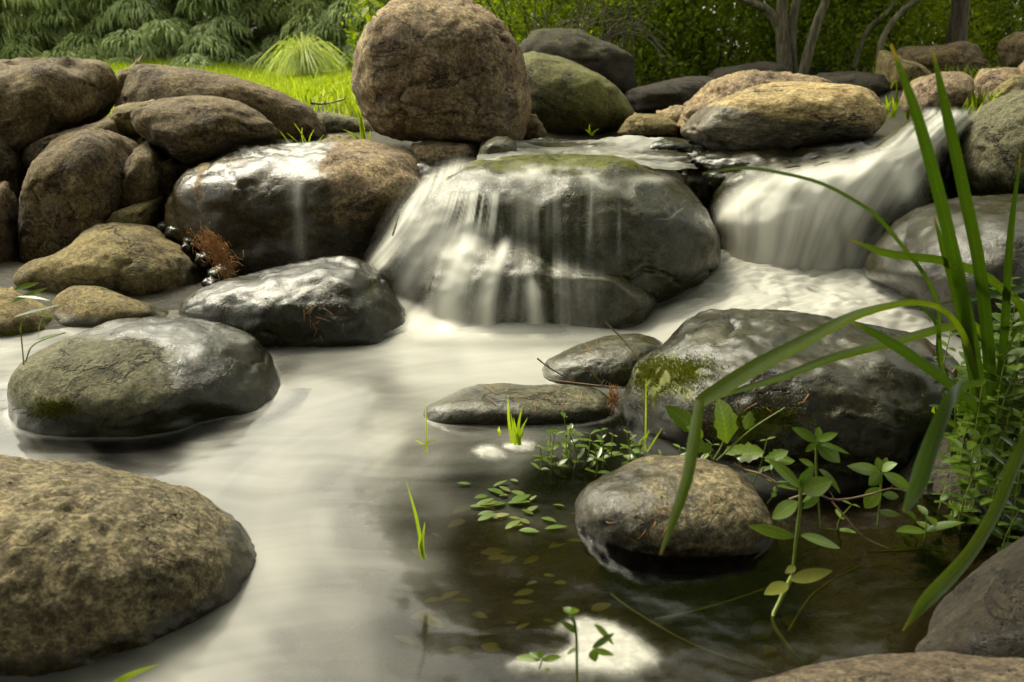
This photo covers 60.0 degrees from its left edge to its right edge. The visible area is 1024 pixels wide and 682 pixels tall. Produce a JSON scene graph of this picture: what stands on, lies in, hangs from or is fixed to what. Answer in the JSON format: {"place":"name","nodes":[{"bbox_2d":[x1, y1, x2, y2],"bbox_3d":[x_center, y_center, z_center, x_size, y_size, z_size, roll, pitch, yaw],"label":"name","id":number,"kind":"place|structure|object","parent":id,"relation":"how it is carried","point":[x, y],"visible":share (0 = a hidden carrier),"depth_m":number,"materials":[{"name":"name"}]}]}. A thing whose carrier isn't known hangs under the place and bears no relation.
{"place":"outdoors","nodes":[
{"label":"outdoors","id":0,"kind":"place"},
{"bbox_2d":[0,55,362,118],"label":"lawn","id":1,"kind":"structure","parent":0,"point":[332,105],"depth_m":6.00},
{"bbox_2d":[253,32,352,76],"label":"ornamental grass","id":2,"kind":"object","parent":1,"relation":"on","point":[308,57],"depth_m":9.62,"materials":[{"name":"plant"}]},
{"bbox_2d":[335,0,519,70],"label":"shrub","id":3,"kind":"object","parent":1,"relation":"on","point":[354,39],"visible":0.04,"depth_m":9.75,"materials":[{"name":"green plant"}]},
{"bbox_2d":[519,28,635,93],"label":"boulder","id":4,"kind":"object","parent":1,"relation":"on","point":[613,64],"visible":0.52,"depth_m":5.65,"materials":[{"name":"stone"}]},
{"bbox_2d":[0,250,1023,681],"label":"pond water","id":5,"kind":"structure","parent":0,"point":[312,466],"depth_m":1.83,"materials":[{"name":"liquid"}]},
{"bbox_2d":[0,454,256,676],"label":"boulder","id":6,"kind":"object","parent":5,"relation":"in","point":[97,561],"visible":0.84,"depth_m":1.53,"materials":[{"name":"beige stone"}]},
{"bbox_2d":[406,481,424,559],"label":"grass tuft","id":7,"kind":"object","parent":5,"relation":"on","point":[421,544],"visible":1,"depth_m":1.63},
{"bbox_2d":[498,401,526,444],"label":"grass tuft","id":8,"kind":"object","parent":5,"relation":"on","point":[517,436],"visible":1,"depth_m":2.07,"materials":[{"name":"plant"}]},
{"bbox_2d":[423,383,613,424],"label":"boulder","id":9,"kind":"object","parent":5,"relation":"in","point":[472,405],"visible":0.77,"depth_m":2.38,"materials":[{"name":"grey stone"}]},
{"bbox_2d":[516,650,560,671],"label":"plant","id":10,"kind":"object","parent":5,"relation":"on","point":[534,657],"visible":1,"depth_m":1.36,"materials":[{"name":"green plant"}]},
{"bbox_2d":[514,618,655,673],"bbox_3d":[0.129,0.516,1.509,0.299,0.008,0.200,0,20,0],"label":"foam patch","id":11,"kind":"object","parent":5,"relation":"on","point":[631,653],"visible":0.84,"depth_m":1.48,"materials":[{"name":"liquid"}]},
{"bbox_2d":[560,607,613,681],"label":"plant","id":12,"kind":"object","parent":5,"relation":"on","point":[595,653],"visible":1,"depth_m":1.21,"materials":[{"name":"green plant"}]},
{"bbox_2d":[622,308,962,472],"bbox_3d":[0.766,0.175,2.499,0.932,0.486,0.858,0,20,0],"label":"boulder","id":13,"kind":"object","parent":5,"relation":"in","point":[870,407],"visible":0.7,"depth_m":2.15,"materials":[{"name":"stone"}]},
{"bbox_2d":[748,458,840,576],"bbox_3d":[0.505,0.315,1.555,0.172,0.230,0.054,0,20,0],"label":"water weed","id":14,"kind":"object","parent":5,"relation":"on","point":[808,485],"visible":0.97,"depth_m":1.54,"materials":[{"name":"green plant"}]},
{"bbox_2d":[764,565,832,615],"bbox_3d":[0.490,0.487,1.575,0.109,0.206,0.101,-14,24,-35],"label":"sunken weed","id":15,"kind":"object","parent":5,"relation":"in","point":[808,575],"visible":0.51,"depth_m":1.55,"materials":[{"name":"green plant"}]},
{"bbox_2d":[792,427,848,526],"bbox_3d":[0.615,0.280,1.801,0.114,0.221,0.043,5,20,14],"label":"water weed","id":16,"kind":"object","parent":5,"relation":"on","point":[828,451],"visible":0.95,"depth_m":1.77,"materials":[{"name":"green plant"}]},
{"bbox_2d":[847,457,908,525],"bbox_3d":[0.755,0.313,1.834,0.162,0.153,0.053,0,20,0],"label":"water weed","id":17,"kind":"object","parent":5,"relation":"on","point":[876,477],"visible":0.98,"depth_m":1.83,"materials":[{"name":"green plant"}]},
{"bbox_2d":[0,29,1023,531],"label":"ground","id":18,"kind":"structure","parent":0,"point":[176,297],"depth_m":3.41,"materials":[{"name":"soil"}]},
{"bbox_2d":[0,181,19,262],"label":"boulder","id":19,"kind":"object","parent":18,"relation":"on","point":[9,246],"visible":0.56,"depth_m":3.85,"materials":[{"name":"brown stone"}]},
{"bbox_2d":[0,136,27,205],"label":"boulder","id":20,"kind":"object","parent":19,"relation":"on","point":[13,171],"visible":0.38,"depth_m":4.12,"materials":[{"name":"brown stone"}]},
{"bbox_2d":[0,287,52,336],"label":"boulder","id":21,"kind":"object","parent":18,"relation":"on","point":[9,322],"visible":0.53,"depth_m":3.08,"materials":[{"name":"stone"}]},
{"bbox_2d":[10,282,66,364],"bbox_3d":[-0.952,-0.031,1.813,0.128,0.172,0.050,5,20,14],"label":"slender weed","id":22,"kind":"object","parent":18,"relation":"on","point":[28,294],"visible":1,"depth_m":1.80,"materials":[{"name":"green plant"}]},
{"bbox_2d":[0,57,118,152],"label":"boulder","id":23,"kind":"object","parent":18,"relation":"on","point":[41,97],"visible":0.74,"depth_m":4.17,"materials":[{"name":"brown stone"}]},
{"bbox_2d":[18,128,138,262],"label":"boulder","id":24,"kind":"object","parent":18,"relation":"on","point":[71,192],"visible":0.69,"depth_m":3.74,"materials":[{"name":"brown stone"}]},
{"bbox_2d":[19,114,142,168],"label":"boulder","id":25,"kind":"object","parent":24,"relation":"on","point":[30,153],"visible":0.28,"depth_m":4.14,"materials":[{"name":"brown stone"}]},
{"bbox_2d":[108,99,154,136],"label":"boulder","id":26,"kind":"object","parent":25,"relation":"on","point":[120,114],"visible":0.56,"depth_m":4.21,"materials":[{"name":"stone"}]},
{"bbox_2d":[121,141,168,208],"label":"boulder","id":27,"kind":"object","parent":24,"relation":"on","point":[141,178],"visible":0.53,"depth_m":3.87,"materials":[{"name":"brown stone"}]},
{"bbox_2d":[0,0,169,58],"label":"conifer tree","id":28,"kind":"object","parent":18,"relation":"on","point":[9,42],"visible":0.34,"depth_m":11.17,"materials":[{"name":"green plant"}]},
{"bbox_2d":[13,222,206,294],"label":"boulder","id":29,"kind":"object","parent":18,"relation":"on","point":[128,258],"visible":0.64,"depth_m":3.41,"materials":[{"name":"stone"}]},
{"bbox_2d":[103,196,162,225],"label":"boulder","id":30,"kind":"object","parent":29,"relation":"on","point":[145,213],"visible":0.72,"depth_m":3.82,"materials":[{"name":"stone"}]},
{"bbox_2d":[52,285,168,326],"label":"boulder","id":31,"kind":"object","parent":18,"relation":"on","point":[85,306],"visible":0.57,"depth_m":3.16,"materials":[{"name":"stone"}]},
{"bbox_2d":[115,55,141,103],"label":"boulder","id":32,"kind":"object","parent":18,"relation":"on","point":[121,75],"visible":0.3,"depth_m":5.07,"materials":[{"name":"stone"}]},
{"bbox_2d":[0,0,269,64],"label":"conifer tree","id":33,"kind":"object","parent":18,"relation":"on","point":[66,13],"visible":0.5,"depth_m":11.23,"materials":[{"name":"green plant"}]},
{"bbox_2d":[7,316,279,437],"bbox_3d":[-1.050,0.123,2.608,0.756,0.355,0.724,0,20,0],"label":"boulder","id":34,"kind":"object","parent":18,"relation":"on","point":[132,377],"visible":0.83,"depth_m":2.35,"materials":[{"name":"stone"}]},
{"bbox_2d":[154,156,195,227],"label":"boulder","id":35,"kind":"object","parent":18,"relation":"on","point":[172,170],"visible":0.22,"depth_m":4.02,"materials":[{"name":"brown stone"}]},
{"bbox_2d":[130,95,278,163],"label":"boulder","id":36,"kind":"object","parent":35,"relation":"on","point":[191,129],"visible":1,"depth_m":3.93,"materials":[{"name":"brown stone"}]},
{"bbox_2d":[187,222,243,280],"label":"needle clump","id":37,"kind":"object","parent":18,"relation":"on","point":[208,244],"visible":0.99,"depth_m":3.43,"materials":[{"name":"brown plant"}]},
{"bbox_2d":[89,0,350,69],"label":"conifer tree","id":38,"kind":"object","parent":18,"relation":"on","point":[211,33],"visible":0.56,"depth_m":11.22,"materials":[{"name":"green plant"}]},
{"bbox_2d":[114,64,325,158],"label":"boulder","id":39,"kind":"object","parent":18,"relation":"on","point":[282,112],"visible":0.54,"depth_m":4.67,"materials":[{"name":"brown stone"}]},
{"bbox_2d":[178,255,407,347],"bbox_3d":[-0.748,-0.105,3.202,0.832,0.387,0.635,0,20,0],"label":"boulder","id":40,"kind":"object","parent":18,"relation":"on","point":[271,307],"visible":0.62,"depth_m":2.94,"materials":[{"name":"stone"}]},
{"bbox_2d":[164,139,423,274],"bbox_3d":[-0.943,-0.586,4.090,1.169,0.648,0.922,0,20,0],"label":"boulder","id":41,"kind":"object","parent":18,"relation":"on","point":[265,206],"visible":0.7,"depth_m":3.69,"materials":[{"name":"beige stone"}]},
{"bbox_2d":[218,0,369,69],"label":"conifer tree","id":42,"kind":"object","parent":18,"relation":"on","point":[291,6],"visible":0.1,"depth_m":11.39,"materials":[{"name":"green plant"}]},
{"bbox_2d":[235,0,381,70],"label":"conifer tree","id":43,"kind":"object","parent":18,"relation":"on","point":[333,14],"visible":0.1,"depth_m":10.90,"materials":[{"name":"green plant"}]},
{"bbox_2d":[317,111,373,132],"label":"boulder","id":44,"kind":"object","parent":18,"relation":"on","point":[335,123],"visible":0.41,"depth_m":5.06,"materials":[{"name":"grey stone"}]},
{"bbox_2d":[351,0,531,145],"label":"boulder","id":45,"kind":"object","parent":18,"relation":"on","point":[453,71],"visible":0.97,"depth_m":4.14,"materials":[{"name":"beige stone"}]},
{"bbox_2d":[411,141,478,159],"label":"boulder","id":46,"kind":"object","parent":18,"relation":"on","point":[430,150],"visible":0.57,"depth_m":4.19,"materials":[{"name":"beige stone"}]},
{"bbox_2d":[417,158,476,182],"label":"water","id":47,"kind":"structure","parent":18,"relation":"on","point":[428,169],"depth_m":3.97,"materials":[{"name":"liquid"}]},
{"bbox_2d":[523,113,546,139],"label":"stone","id":48,"kind":"object","parent":18,"relation":"on","point":[535,128],"visible":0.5,"depth_m":4.66,"materials":[{"name":"stone"}]},
{"bbox_2d":[425,241,655,328],"bbox_3d":[0.102,-0.144,3.269,0.868,0.473,0.545,0,20,0],"label":"boulder","id":49,"kind":"object","parent":18,"relation":"on","point":[568,295],"visible":0.54,"depth_m":3.03,"materials":[{"name":"stone"}]},
{"bbox_2d":[368,154,720,309],"bbox_3d":[0.129,-0.426,3.660,1.441,0.690,1.034,0,20,0],"label":"boulder","id":50,"kind":"object","parent":18,"relation":"on","point":[653,232],"visible":0.59,"depth_m":3.23,"materials":[{"name":"stone"}]},
{"bbox_2d":[381,169,600,335],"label":"waterfall","id":51,"kind":"structure","parent":50,"relation":"on","point":[442,317],"depth_m":3.12,"materials":[{"name":"liquid"}]},
{"bbox_2d":[635,149,691,159],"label":"stone","id":52,"kind":"object","parent":50,"relation":"on","point":[665,153],"visible":0.35,"depth_m":3.85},
{"bbox_2d":[473,0,644,65],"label":"shrub","id":53,"kind":"object","parent":18,"relation":"on","point":[506,18],"visible":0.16,"depth_m":7.48,"materials":[{"name":"green plant"}]},
{"bbox_2d":[477,0,655,74],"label":"shrub","id":54,"kind":"object","parent":18,"relation":"on","point":[517,30],"visible":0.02,"depth_m":9.31,"materials":[{"name":"green plant"}]},
{"bbox_2d":[523,51,634,133],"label":"boulder","id":55,"kind":"object","parent":18,"relation":"on","point":[569,96],"visible":0.6,"depth_m":4.88,"materials":[{"name":"stone"}]},
{"bbox_2d":[515,0,677,74],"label":"bamboo clump","id":56,"kind":"object","parent":18,"relation":"on","point":[607,37],"visible":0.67,"depth_m":6.48,"materials":[{"name":"green plant"}]},
{"bbox_2d":[542,333,662,386],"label":"boulder","id":57,"kind":"object","parent":18,"relation":"on","point":[612,368],"visible":0.49,"depth_m":2.64,"materials":[{"name":"stone"}]},
{"bbox_2d":[550,0,732,86],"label":"shrub","id":58,"kind":"object","parent":18,"relation":"on","point":[668,19],"visible":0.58,"depth_m":7.04,"materials":[{"name":"green plant"}]},
{"bbox_2d":[617,112,677,137],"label":"stone","id":59,"kind":"object","parent":18,"relation":"on","point":[656,125],"visible":0.81,"depth_m":4.71,"materials":[{"name":"stone"}]},
{"bbox_2d":[624,76,714,113],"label":"boulder","id":60,"kind":"object","parent":18,"relation":"on","point":[652,98],"visible":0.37,"depth_m":5.46,"materials":[{"name":"stone"}]},
{"bbox_2d":[575,455,773,556],"bbox_3d":[0.355,0.381,1.938,0.441,0.239,0.354,0,20,0],"label":"boulder","id":61,"kind":"object","parent":18,"relation":"on","point":[629,499],"visible":0.68,"depth_m":1.80,"materials":[{"name":"beige stone"}]},
{"bbox_2d":[665,398,794,464],"bbox_3d":[0.493,0.205,1.984,0.306,0.161,0.072,1,20,4],"label":"broadleaf weed","id":62,"kind":"object","parent":61,"relation":"on","point":[725,425],"visible":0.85,"depth_m":1.98,"materials":[{"name":"green plant"}]},
{"bbox_2d":[624,0,816,84],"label":"shrub","id":63,"kind":"object","parent":18,"relation":"on","point":[753,26],"visible":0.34,"depth_m":7.28,"materials":[{"name":"green plant"}]},
{"bbox_2d":[708,61,789,78],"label":"boulder","id":64,"kind":"object","parent":18,"relation":"on","point":[716,73],"visible":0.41,"depth_m":6.21,"materials":[{"name":"stone"}]},
{"bbox_2d":[709,160,790,216],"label":"water","id":65,"kind":"structure","parent":18,"relation":"on","point":[731,185],"depth_m":3.89,"materials":[{"name":"liquid"}]},
{"bbox_2d":[635,0,869,70],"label":"shrub","id":66,"kind":"object","parent":18,"relation":"on","point":[748,45],"depth_m":9.64,"materials":[{"name":"green plant"}]},
{"bbox_2d":[676,69,832,131],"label":"boulder","id":67,"kind":"object","parent":18,"relation":"on","point":[711,91],"visible":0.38,"depth_m":4.61,"materials":[{"name":"beige stone"}]},
{"bbox_2d":[677,135,885,207],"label":"boulder","id":68,"kind":"object","parent":18,"relation":"on","point":[701,186],"visible":0.32,"depth_m":4.02,"materials":[{"name":"stone"}]},
{"bbox_2d":[680,81,886,150],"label":"boulder","id":69,"kind":"object","parent":68,"relation":"on","point":[790,114],"visible":0.91,"depth_m":4.04,"materials":[{"name":"stone"}]},
{"bbox_2d":[738,0,829,74],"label":"broadleaf tree","id":70,"kind":"object","parent":18,"relation":"on","point":[785,39],"visible":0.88,"depth_m":6.76,"materials":[{"name":"brown plant"}]},
{"bbox_2d":[711,109,969,267],"bbox_3d":[1.401,-0.580,3.882,1.069,0.857,0.952,0,20,0],"label":"boulder","id":71,"kind":"object","parent":18,"relation":"on","point":[892,207],"visible":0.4,"depth_m":3.50,"materials":[{"name":"stone"}]},
{"bbox_2d":[719,110,966,269],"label":"waterfall","id":72,"kind":"structure","parent":71,"relation":"on","point":[789,222],"depth_m":3.44,"materials":[{"name":"liquid"}]},
{"bbox_2d":[660,43,1023,631],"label":"iris plant","id":73,"kind":"object","parent":18,"relation":"on","point":[965,324],"visible":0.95,"depth_m":1.54,"materials":[{"name":"plant"}]},
{"bbox_2d":[746,0,937,74],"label":"shrub","id":74,"kind":"object","parent":18,"relation":"on","point":[826,57],"visible":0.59,"depth_m":7.10,"materials":[{"name":"green plant"}]},
{"bbox_2d":[815,71,890,96],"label":"boulder","id":75,"kind":"object","parent":18,"relation":"on","point":[877,83],"visible":0.38,"depth_m":5.56,"materials":[{"name":"stone"}]},
{"bbox_2d":[851,0,918,68],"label":"broadleaf tree","id":76,"kind":"object","parent":18,"relation":"on","point":[890,25],"visible":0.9,"depth_m":6.64,"materials":[{"name":"brown plant"}]},
{"bbox_2d":[751,651,1023,681],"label":"boulder","id":77,"kind":"object","parent":18,"relation":"on","point":[939,666],"visible":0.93,"depth_m":1.35,"materials":[{"name":"brown stone"}]},
{"bbox_2d":[875,50,931,88],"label":"boulder","id":78,"kind":"object","parent":18,"relation":"on","point":[886,66],"visible":0.51,"depth_m":5.58,"materials":[{"name":"stone"}]},
{"bbox_2d":[830,0,1012,67],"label":"shrub","id":79,"kind":"object","parent":18,"relation":"on","point":[975,33],"visible":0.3,"depth_m":7.50,"materials":[{"name":"green plant"}]},
{"bbox_2d":[896,505,963,538],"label":"leafy weed","id":80,"kind":"object","parent":18,"relation":"on","point":[935,526],"visible":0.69,"depth_m":1.82,"materials":[{"name":"green plant"}]},
{"bbox_2d":[838,62,1023,480],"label":"ground cover","id":81,"kind":"object","parent":18,"relation":"on","point":[970,108],"visible":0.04,"depth_m":4.46,"materials":[{"name":"green plant"}]},
{"bbox_2d":[900,71,974,115],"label":"boulder","id":82,"kind":"object","parent":18,"relation":"on","point":[959,86],"visible":0.62,"depth_m":4.63,"materials":[{"name":"beige stone"}]},
{"bbox_2d":[896,41,990,79],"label":"boulder","id":83,"kind":"object","parent":18,"relation":"on","point":[959,55],"visible":0.48,"depth_m":5.81,"materials":[{"name":"brown stone"}]},
{"bbox_2d":[864,194,1023,345],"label":"boulder","id":84,"kind":"object","parent":18,"relation":"on","point":[914,230],"visible":0.47,"depth_m":2.87,"materials":[{"name":"stone"}]},
{"bbox_2d":[945,0,969,43],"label":"broadleaf tree","id":85,"kind":"object","parent":18,"relation":"on","point":[957,27],"visible":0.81,"depth_m":7.10,"materials":[{"name":"brown plant"}]},
{"bbox_2d":[942,458,988,529],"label":"leafy weed","id":86,"kind":"object","parent":18,"relation":"on","point":[971,519],"visible":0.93,"depth_m":1.84,"materials":[{"name":"green plant"}]},
{"bbox_2d":[942,400,989,504],"bbox_3d":[0.986,0.246,1.934,0.069,0.269,0.066,16,25,38],"label":"leafy weed","id":87,"kind":"object","parent":18,"relation":"on","point":[953,460],"visible":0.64,"depth_m":1.93,"materials":[{"name":"green plant"}]},
{"bbox_2d":[915,536,1023,657],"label":"boulder","id":88,"kind":"object","parent":18,"relation":"on","point":[978,611],"visible":0.65,"depth_m":1.46,"materials":[{"name":"stone"}]},
{"bbox_2d":[918,0,1023,67],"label":"shrub","id":89,"kind":"object","parent":18,"relation":"on","point":[1009,23],"visible":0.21,"depth_m":7.63,"materials":[{"name":"green plant"}]},
{"bbox_2d":[948,380,1000,517],"bbox_3d":[0.953,0.254,1.853,0.076,0.356,0.075,0,20,0],"label":"leafy weed","id":90,"kind":"object","parent":18,"relation":"on","point":[973,444],"visible":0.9,"depth_m":1.83,"materials":[{"name":"green plant"}]},
{"bbox_2d":[955,444,994,513],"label":"leafy weed","id":91,"kind":"object","parent":18,"relation":"on","point":[989,474],"visible":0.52,"depth_m":1.89,"materials":[{"name":"green plant"}]},
{"bbox_2d":[940,90,1023,197],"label":"boulder","id":92,"kind":"object","parent":18,"relation":"on","point":[991,140],"visible":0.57,"depth_m":3.44,"materials":[{"name":"grey stone"}]},
{"bbox_2d":[974,67,1019,97],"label":"boulder","id":93,"kind":"object","parent":18,"relation":"on","point":[988,79],"visible":0.26,"depth_m":4.86,"materials":[{"name":"beige stone"}]},
{"bbox_2d":[973,442,1023,512],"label":"leafy weed","id":94,"kind":"object","parent":18,"relation":"on","point":[986,483],"visible":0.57,"depth_m":1.83,"materials":[{"name":"green plant"}]},
{"bbox_2d":[977,73,1023,108],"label":"boulder","id":95,"kind":"object","parent":18,"relation":"on","point":[1014,82],"visible":0.34,"depth_m":4.48,"materials":[{"name":"stone"}]},
{"bbox_2d":[981,405,1022,493],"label":"leafy weed","id":96,"kind":"object","parent":18,"relation":"on","point":[1006,446],"visible":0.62,"depth_m":1.89,"materials":[{"name":"green plant"}]},
{"bbox_2d":[983,321,1023,464],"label":"leafy weed","id":97,"kind":"object","parent":18,"relation":"on","point":[1018,350],"visible":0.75,"depth_m":1.91,"materials":[{"name":"green plant"}]},
{"bbox_2d":[984,353,1023,460],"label":"leafy weed","id":98,"kind":"object","parent":18,"relation":"on","point":[1008,403],"visible":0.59,"depth_m":1.93,"materials":[{"name":"green plant"}]},
{"bbox_2d":[992,284,1023,385],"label":"leafy weed","id":99,"kind":"object","parent":18,"relation":"on","point":[997,316],"visible":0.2,"depth_m":2.03,"materials":[{"name":"green plant"}]},
{"bbox_2d":[993,454,1023,541],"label":"leafy weed","id":100,"kind":"object","parent":18,"relation":"on","point":[1015,490],"visible":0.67,"depth_m":1.80,"materials":[{"name":"green plant"}]},
{"bbox_2d":[994,506,1023,551],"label":"leafy weed","id":101,"kind":"object","parent":18,"relation":"on","point":[1015,520],"visible":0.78,"depth_m":1.77,"materials":[{"name":"green plant"}]},
{"bbox_2d":[995,408,1023,520],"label":"leafy weed","id":102,"kind":"object","parent":18,"relation":"on","point":[1010,441],"visible":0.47,"depth_m":1.83,"materials":[{"name":"green plant"}]},
{"bbox_2d":[997,31,1023,67],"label":"boulder","id":103,"kind":"object","parent":18,"relation":"on","point":[1010,49],"visible":0.88,"depth_m":5.91,"materials":[{"name":"brown stone"}]},
{"bbox_2d":[998,363,1023,444],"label":"leafy weed","id":104,"kind":"object","parent":18,"relation":"on","point":[1020,389],"visible":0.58,"depth_m":1.95,"materials":[{"name":"green plant"}]},
{"bbox_2d":[477,135,697,169],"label":"stream water","id":105,"kind":"structure","parent":0,"point":[627,146],"depth_m":3.97,"materials":[{"name":"liquid"}]},
{"bbox_2d":[479,136,516,153],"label":"stone","id":106,"kind":"object","parent":105,"relation":"on","point":[497,144],"visible":0.69,"depth_m":3.91,"materials":[{"name":"stone"}]},
{"bbox_2d":[650,137,693,152],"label":"stone","id":107,"kind":"object","parent":105,"relation":"in","point":[679,145],"visible":0.65,"depth_m":4.00,"materials":[{"name":"stone"}]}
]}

